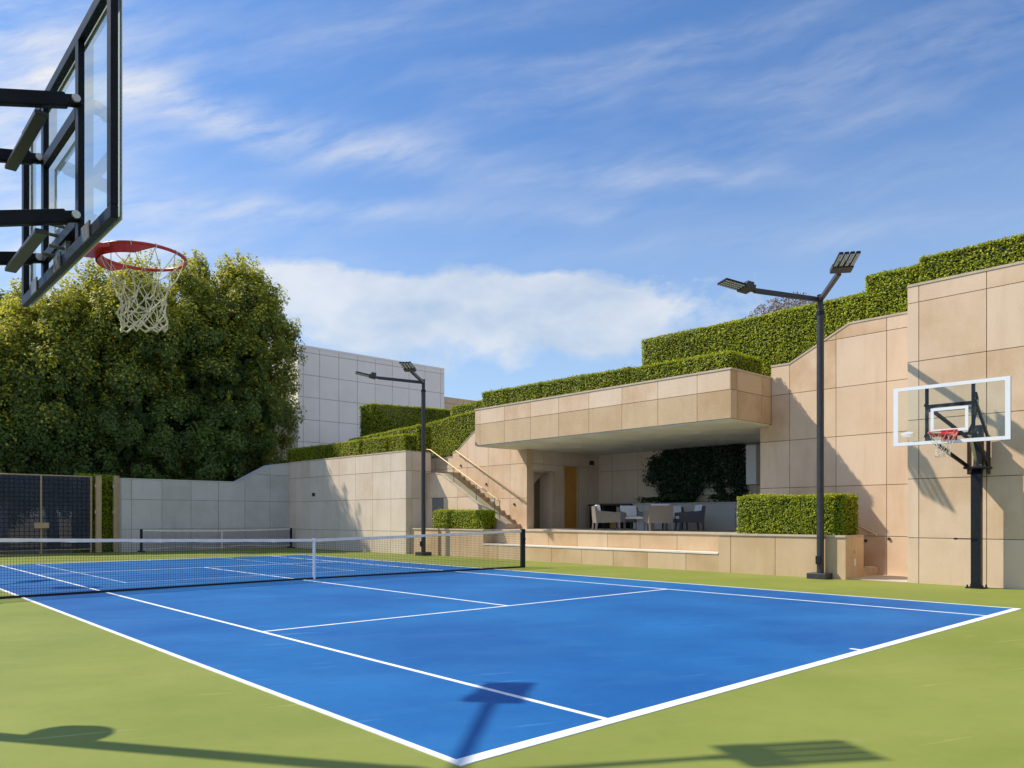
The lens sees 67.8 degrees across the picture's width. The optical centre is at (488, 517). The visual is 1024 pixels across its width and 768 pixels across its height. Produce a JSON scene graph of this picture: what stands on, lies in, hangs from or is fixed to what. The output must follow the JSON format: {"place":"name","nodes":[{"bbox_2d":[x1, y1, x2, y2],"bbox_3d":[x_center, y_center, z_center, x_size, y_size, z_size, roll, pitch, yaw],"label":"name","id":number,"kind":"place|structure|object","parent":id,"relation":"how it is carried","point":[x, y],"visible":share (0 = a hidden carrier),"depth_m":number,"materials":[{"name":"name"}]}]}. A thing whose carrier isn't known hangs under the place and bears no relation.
{"place":"outdoors","nodes":[
{"label":"outdoors","id":0,"kind":"place"},
{"bbox_2d":[0,550,91,554],"bbox_3d":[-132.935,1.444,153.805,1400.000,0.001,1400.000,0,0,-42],"label":"ground","id":1,"kind":"structure","parent":0,"point":[31,552],"depth_m":31.68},
{"bbox_2d":[0,289,10,311],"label":"leafy tree","id":2,"kind":"object","parent":1,"relation":"on","point":[2,294],"visible":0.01,"depth_m":36.73,"materials":[{"name":"green plant"}]},
{"bbox_2d":[0,307,44,473],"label":"leafy tree","id":3,"kind":"object","parent":1,"relation":"on","point":[6,432],"visible":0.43,"depth_m":30.99,"materials":[{"name":"green plant"}]},
{"bbox_2d":[0,275,118,474],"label":"leafy tree","id":4,"kind":"object","parent":1,"relation":"on","point":[53,385],"visible":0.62,"depth_m":31.67,"materials":[{"name":"green plant"}]},
{"bbox_2d":[72,473,119,552],"bbox_3d":[-16.104,-0.203,31.105,1.724,3.311,1.135,0,0,-42],"label":"hedge","id":5,"kind":"object","parent":1,"relation":"on","point":[107,507],"visible":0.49,"depth_m":30.98,"materials":[{"name":"green plant"}]},
{"bbox_2d":[55,249,203,479],"bbox_3d":[-16.731,-5.206,34.755,6.385,13.781,6.600,0,0,-42],"label":"leafy tree","id":6,"kind":"object","parent":1,"relation":"on","point":[125,414],"visible":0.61,"depth_m":33.28,"materials":[{"name":"green plant"}]},
{"bbox_2d":[146,248,307,481],"bbox_3d":[-13.108,-5.807,37.605,8.493,14.981,6.086,0,0,-42],"label":"leafy tree","id":7,"kind":"object","parent":1,"relation":"on","point":[240,387],"visible":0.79,"depth_m":36.21,"materials":[{"name":"green plant"}]},
{"bbox_2d":[273,345,443,459],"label":"building","id":8,"kind":"structure","parent":1,"relation":"on","point":[335,392],"depth_m":46.10,"materials":[{"name":"white concrete"}]},
{"bbox_2d":[760,311,907,575],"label":"retaining wall","id":9,"kind":"structure","parent":1,"relation":"on","point":[865,373],"depth_m":18.83,"materials":[{"name":"beige stone"}]},
{"bbox_2d":[791,491,877,535],"bbox_3d":[8.678,-0.126,19.202,0.134,1.141,2.171,0,0,-42],"label":"handrail","id":10,"kind":"object","parent":9,"relation":"attached to","point":[867,530],"visible":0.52,"depth_m":18.55,"materials":[{"name":"beige metal"}]},
{"bbox_2d":[907,261,1023,588],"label":"concrete wall","id":11,"kind":"structure","parent":1,"relation":"on","point":[967,326],"depth_m":15.47,"materials":[{"name":"beige stone"}]},
{"bbox_2d":[432,456,539,527],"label":"wall","id":12,"kind":"structure","parent":0,"point":[537,504],"depth_m":29.02,"materials":[{"name":"beige stone"}]},
{"bbox_2d":[359,402,450,436],"bbox_3d":[-4.237,-4.556,40.134,5.426,2.815,1.398,0,0,-42],"label":"hedge","id":13,"kind":"object","parent":12,"relation":"on","point":[378,418],"visible":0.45,"depth_m":38.82,"materials":[{"name":"green plant"}]},
{"bbox_2d":[426,411,474,456],"bbox_3d":[-0.506,-3.451,31.364,1.392,2.377,6.953,0,0,-42],"label":"hedge","id":14,"kind":"object","parent":12,"relation":"on","point":[449,435],"visible":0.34,"depth_m":31.75,"materials":[{"name":"green plant"}]},
{"bbox_2d":[449,400,482,416],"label":"hedge","id":15,"kind":"object","parent":12,"relation":"on","point":[462,408],"visible":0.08,"depth_m":34.39,"materials":[{"name":"green plant"}]},
{"bbox_2d":[0,548,1023,767],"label":"court surround","id":16,"kind":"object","parent":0,"point":[75,693],"visible":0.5,"depth_m":5.44,"materials":[{"name":"green paint"}]},
{"bbox_2d":[0,473,91,553],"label":"screen fence","id":17,"kind":"object","parent":16,"relation":"on","point":[38,506],"visible":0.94,"depth_m":29.32,"materials":[{"name":"black metal"}]},
{"bbox_2d":[0,0,187,332],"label":"basketball hoop","id":18,"kind":"object","parent":16,"relation":"on","point":[77,239],"visible":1,"depth_m":3.71,"materials":[{"name":"black metal"}]},
{"bbox_2d":[95,475,101,551],"bbox_3d":[-15.640,-0.151,30.489,0.240,3.070,0.200,0,0,-42],"label":"gate post","id":19,"kind":"object","parent":16,"relation":"on","point":[98,507],"visible":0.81,"depth_m":30.44,"materials":[{"name":"metal"}]},
{"bbox_2d":[112,476,119,551],"bbox_3d":[-15.146,-0.151,30.927,0.240,3.070,0.200,0,0,-42],"label":"gate post","id":20,"kind":"object","parent":16,"relation":"on","point":[115,487],"visible":0.95,"depth_m":30.86,"materials":[{"name":"metal"}]},
{"bbox_2d":[119,463,289,551],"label":"back wall","id":21,"kind":"structure","parent":16,"relation":"on","point":[257,499],"depth_m":32.98,"materials":[{"name":"grey concrete"}]},
{"bbox_2d":[137,528,294,551],"bbox_3d":[-11.544,0.924,32.842,6.670,0.920,0.600,0,0,-42],"label":"practice net","id":22,"kind":"object","parent":16,"relation":"on","point":[182,534],"visible":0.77,"depth_m":32.48,"materials":[{"name":"fabric"}]},
{"bbox_2d":[0,529,525,598],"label":"tennis net","id":23,"kind":"object","parent":16,"relation":"on","point":[522,539],"visible":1,"depth_m":15.81,"materials":[{"name":"black fabric"}]},
{"bbox_2d":[289,450,430,553],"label":"side wall","id":24,"kind":"structure","parent":16,"relation":"on","point":[371,495],"depth_m":31.58,"materials":[{"name":"stone"}]},
{"bbox_2d":[286,446,309,462],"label":"hedge","id":25,"kind":"object","parent":24,"relation":"on","point":[295,454],"visible":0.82,"depth_m":35.78,"materials":[{"name":"green plant"}]},
{"bbox_2d":[306,444,328,459],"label":"hedge","id":26,"kind":"object","parent":24,"relation":"on","point":[317,452],"visible":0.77,"depth_m":34.51,"materials":[{"name":"green plant"}]},
{"bbox_2d":[327,438,367,457],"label":"hedge","id":27,"kind":"object","parent":24,"relation":"on","point":[347,448],"visible":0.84,"depth_m":32.86,"materials":[{"name":"green plant"}]},
{"bbox_2d":[361,435,390,454],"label":"hedge","id":28,"kind":"object","parent":24,"relation":"on","point":[371,445],"visible":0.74,"depth_m":31.26,"materials":[{"name":"green plant"}]},
{"bbox_2d":[388,433,417,451],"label":"hedge","id":29,"kind":"object","parent":24,"relation":"on","point":[401,442],"visible":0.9,"depth_m":30.12,"materials":[{"name":"green plant"}]},
{"bbox_2d":[356,361,430,555],"bbox_3d":[-3.078,-1.938,27.213,2.442,6.644,3.013,0,0,-42],"label":"court lamp","id":30,"kind":"object","parent":16,"relation":"on","point":[408,367],"visible":0.99,"depth_m":27.89,"materials":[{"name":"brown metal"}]},
{"bbox_2d":[0,555,1011,758],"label":"playing court","id":31,"kind":"object","parent":16,"relation":"on","point":[611,655],"visible":1,"depth_m":9.16,"materials":[{"name":"blue paint"}]},
{"bbox_2d":[38,558,353,582],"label":"practice markings","id":32,"kind":"object","parent":31,"relation":"on","point":[167,580],"visible":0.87,"depth_m":18.50,"materials":[{"name":"paint"}]},
{"bbox_2d":[0,555,1019,766],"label":"court markings","id":33,"kind":"object","parent":16,"relation":"on","point":[492,753],"visible":0.87,"depth_m":6.44,"materials":[{"name":"white paint"}]},
{"bbox_2d":[410,528,863,579],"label":"terrace wall","id":34,"kind":"structure","parent":16,"relation":"on","point":[794,555],"depth_m":20.70,"materials":[{"name":"beige stone"}]},
{"bbox_2d":[432,507,495,528],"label":"hedge","id":35,"kind":"object","parent":34,"relation":"on","point":[446,518],"visible":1,"depth_m":27.17,"materials":[{"name":"green plant"}]},
{"bbox_2d":[735,492,859,534],"bbox_3d":[7.453,-0.121,18.449,1.053,1.077,2.826,0,0,-42],"label":"hedge","id":36,"kind":"object","parent":34,"relation":"on","point":[778,514],"visible":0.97,"depth_m":18.07,"materials":[{"name":"green plant"}]},
{"bbox_2d":[717,251,860,579],"bbox_3d":[6.874,-1.938,16.605,2.442,6.644,3.013,0,0,-42],"label":"court lamp","id":37,"kind":"object","parent":16,"relation":"on","point":[845,264],"visible":1,"depth_m":17.27,"materials":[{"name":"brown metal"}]},
{"bbox_2d":[893,376,1010,588],"bbox_3d":[8.616,-0.523,14.366,1.769,3.815,2.656,0,0,26],"label":"basketball hoop","id":38,"kind":"object","parent":16,"relation":"on","point":[975,439],"visible":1,"depth_m":14.31,"materials":[{"name":"black metal"}]},
{"bbox_2d":[0,0,1023,400],"label":"sky","id":39,"kind":"structure","parent":0,"point":[492,194],"materials":[{"name":"blue"}]},
{"bbox_2d":[587,504,632,528],"bbox_3d":[4.847,-0.061,28.725,1.100,0.910,2.020,0,0,-42],"label":"table","id":40,"kind":"object","parent":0,"point":[609,507],"visible":0.37,"depth_m":28.78,"materials":[{"name":"brown metal"}]},
{"bbox_2d":[534,528,739,532],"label":"terrace","id":41,"kind":"structure","parent":0,"point":[663,530],"depth_m":23.89,"materials":[{"name":"beige stone"}]},
{"bbox_2d":[431,456,452,471],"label":"landing wall","id":42,"kind":"structure","parent":41,"relation":"on","point":[442,465],"depth_m":31.20,"materials":[{"name":"stone"}]},
{"bbox_2d":[426,472,520,528],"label":"staircase","id":43,"kind":"structure","parent":41,"relation":"on","point":[451,490],"depth_m":28.87,"materials":[{"name":"beige stone"}]},
{"bbox_2d":[426,449,500,518],"bbox_3d":[-1.021,-1.250,28.406,0.040,2.929,4.312,0,0,-42],"label":"balustrade","id":44,"kind":"object","parent":43,"relation":"attached to","point":[468,478],"visible":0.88,"depth_m":27.82,"materials":[{"name":"beige metal"}]},
{"bbox_2d":[452,431,531,528],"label":"stair wall","id":45,"kind":"structure","parent":41,"relation":"on","point":[510,469],"depth_m":28.45,"materials":[{"name":"beige stone"}]},
{"bbox_2d":[455,451,524,500],"bbox_3d":[0.000,-1.632,28.980,0.131,2.107,3.929,0,0,-42],"label":"handrail","id":46,"kind":"object","parent":45,"relation":"attached to","point":[490,476],"visible":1,"depth_m":28.78,"materials":[{"name":"beige metal"}]},
{"bbox_2d":[591,505,619,530],"bbox_3d":[3.642,-0.002,23.808,0.800,0.800,0.720,0,0,-2],"label":"armchair","id":47,"kind":"object","parent":41,"relation":"on","point":[599,515],"visible":0.98,"depth_m":23.45,"materials":[{"name":"beige fabric"}]},
{"bbox_2d":[474,367,771,528],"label":"pavilion","id":48,"kind":"structure","parent":41,"relation":"on","point":[597,446],"depth_m":24.12,"materials":[{"name":"beige stone"}]},
{"bbox_2d":[481,386,509,407],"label":"hedge","id":49,"kind":"object","parent":48,"relation":"on","point":[496,397],"visible":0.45,"depth_m":26.02,"materials":[{"name":"green plant"}]},
{"bbox_2d":[507,381,545,402],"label":"hedge","id":50,"kind":"object","parent":48,"relation":"on","point":[526,392],"visible":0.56,"depth_m":24.92,"materials":[{"name":"green plant"}]},
{"bbox_2d":[541,374,587,397],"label":"hedge","id":51,"kind":"object","parent":48,"relation":"on","point":[567,385],"visible":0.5,"depth_m":23.63,"materials":[{"name":"green plant"}]},
{"bbox_2d":[563,465,577,527],"bbox_3d":[3.126,-0.796,29.142,0.820,2.380,0.132,0,0,-42],"label":"door","id":52,"kind":"structure","parent":48,"relation":"in","point":[570,472],"depth_m":29.16,"materials":[{"name":"brown wood"}]},
{"bbox_2d":[584,364,633,390],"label":"hedge","id":53,"kind":"object","parent":48,"relation":"on","point":[608,378],"visible":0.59,"depth_m":22.34,"materials":[{"name":"green plant"}]},
{"bbox_2d":[629,358,685,383],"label":"hedge","id":54,"kind":"object","parent":48,"relation":"on","point":[660,370],"visible":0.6,"depth_m":21.03,"materials":[{"name":"green plant"}]},
{"bbox_2d":[682,348,762,374],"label":"hedge","id":55,"kind":"object","parent":48,"relation":"on","point":[717,360],"visible":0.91,"depth_m":19.88,"materials":[{"name":"green plant"}]},
{"bbox_2d":[616,506,642,529],"bbox_3d":[4.658,-0.002,25.023,0.720,0.800,0.800,0,0,-8],"label":"armchair","id":56,"kind":"object","parent":41,"relation":"on","point":[628,511],"visible":0.61,"depth_m":25.19,"materials":[{"name":"grey fabric"}]},
{"bbox_2d":[625,517,653,530],"bbox_3d":[4.954,0.188,24.086,0.900,0.420,0.900,0,0,-42],"label":"table","id":57,"kind":"object","parent":41,"relation":"on","point":[639,523],"visible":0.48,"depth_m":23.96,"materials":[{"name":"stone"}]},
{"bbox_2d":[643,504,673,530],"bbox_3d":[5.082,-0.002,22.883,0.720,0.800,0.800,0,0,-2],"label":"armchair","id":58,"kind":"object","parent":41,"relation":"on","point":[658,513],"visible":0.96,"depth_m":22.52,"materials":[{"name":"grey fabric"}]},
{"bbox_2d":[662,506,687,529],"bbox_3d":[6.147,-0.002,25.218,0.720,0.800,0.800,0,0,2],"label":"armchair","id":59,"kind":"object","parent":41,"relation":"on","point":[676,509],"visible":0.14,"depth_m":25.41,"materials":[{"name":"grey fabric"}]},
{"bbox_2d":[632,502,739,529],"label":"planter wall","id":60,"kind":"structure","parent":41,"relation":"on","point":[721,516],"depth_m":25.27,"materials":[{"name":"grey concrete"}]},
{"bbox_2d":[634,497,664,502],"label":"fern","id":61,"kind":"object","parent":60,"relation":"on","point":[650,499],"visible":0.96,"depth_m":27.26,"materials":[{"name":"green plant"}]},
{"bbox_2d":[657,493,700,501],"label":"fern","id":62,"kind":"object","parent":60,"relation":"on","point":[677,497],"visible":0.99,"depth_m":26.22,"materials":[{"name":"green plant"}]},
{"bbox_2d":[641,443,747,502],"bbox_3d":[7.057,-1.480,26.789,0.488,2.055,4.300,0,0,-42],"label":"wall ivy","id":63,"kind":"object","parent":60,"relation":"on","point":[673,478],"depth_m":26.61,"materials":[{"name":"green plant"}]},
{"bbox_2d":[698,493,734,501],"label":"fern","id":64,"kind":"object","parent":60,"relation":"on","point":[720,497],"visible":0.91,"depth_m":25.06,"materials":[{"name":"green plant"}]},
{"bbox_2d":[727,494,754,501],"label":"fern","id":65,"kind":"object","parent":60,"relation":"on","point":[735,495],"visible":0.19,"depth_m":24.75,"materials":[{"name":"green plant"}]},
{"bbox_2d":[675,505,705,530],"bbox_3d":[6.281,-0.002,23.803,0.800,0.800,0.720,0,0,1],"label":"armchair","id":66,"kind":"object","parent":41,"relation":"on","point":[697,515],"visible":0.99,"depth_m":23.45,"materials":[{"name":"grey fabric"}]},
{"bbox_2d":[850,575,907,582],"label":"pavement","id":67,"kind":"structure","parent":0,"point":[892,578],"depth_m":17.21,"materials":[{"name":"beige concrete"}]},
{"bbox_2d":[864,566,878,575],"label":"stairs","id":68,"kind":"structure","parent":67,"relation":"on","point":[870,570],"depth_m":18.16,"materials":[{"name":"beige stone"}]},
{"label":"hillside","id":69,"kind":"structure","parent":0,"visible":0},
{"bbox_2d":[444,397,475,409],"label":"garden wall","id":70,"kind":"structure","parent":69,"relation":"on","point":[449,402],"depth_m":68.34,"materials":[{"name":"beige stone"}]},
{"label":"hillside","id":71,"kind":"structure","parent":0,"visible":0},
{"bbox_2d":[641,291,868,376],"bbox_3d":[7.546,-4.798,22.132,1.202,2.067,7.174,0,0,-42],"label":"hedge","id":72,"kind":"object","parent":71,"relation":"on","point":[787,335],"visible":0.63,"depth_m":21.26,"materials":[{"name":"green plant"}]},
{"bbox_2d":[863,263,921,318],"bbox_3d":[10.268,-5.423,19.093,1.167,1.700,1.511,0,0,-42],"label":"hedge","id":73,"kind":"object","parent":71,"relation":"on","point":[886,292],"visible":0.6,"depth_m":18.84,"materials":[{"name":"green plant"}]},
{"bbox_2d":[917,232,1023,281],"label":"hedge","id":74,"kind":"object","parent":71,"relation":"on","point":[984,255],"visible":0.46,"depth_m":17.41,"materials":[{"name":"green plant"}]},
{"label":"hillside","id":75,"kind":"structure","parent":0,"visible":0},
{"bbox_2d":[348,424,432,458],"bbox_3d":[-4.461,-3.138,33.496,0.877,1.542,5.719,0,0,-42],"label":"hedge","id":76,"kind":"object","parent":75,"relation":"on","point":[415,429],"visible":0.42,"depth_m":31.69,"materials":[{"name":"green plant"}]},
{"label":"hillside","id":77,"kind":"structure","parent":0,"visible":0},
{"bbox_2d":[743,291,814,317],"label":"bare shrub","id":78,"kind":"object","parent":77,"relation":"on","point":[780,306],"visible":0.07,"depth_m":31.79,"materials":[{"name":"grey plant"}]}
]}

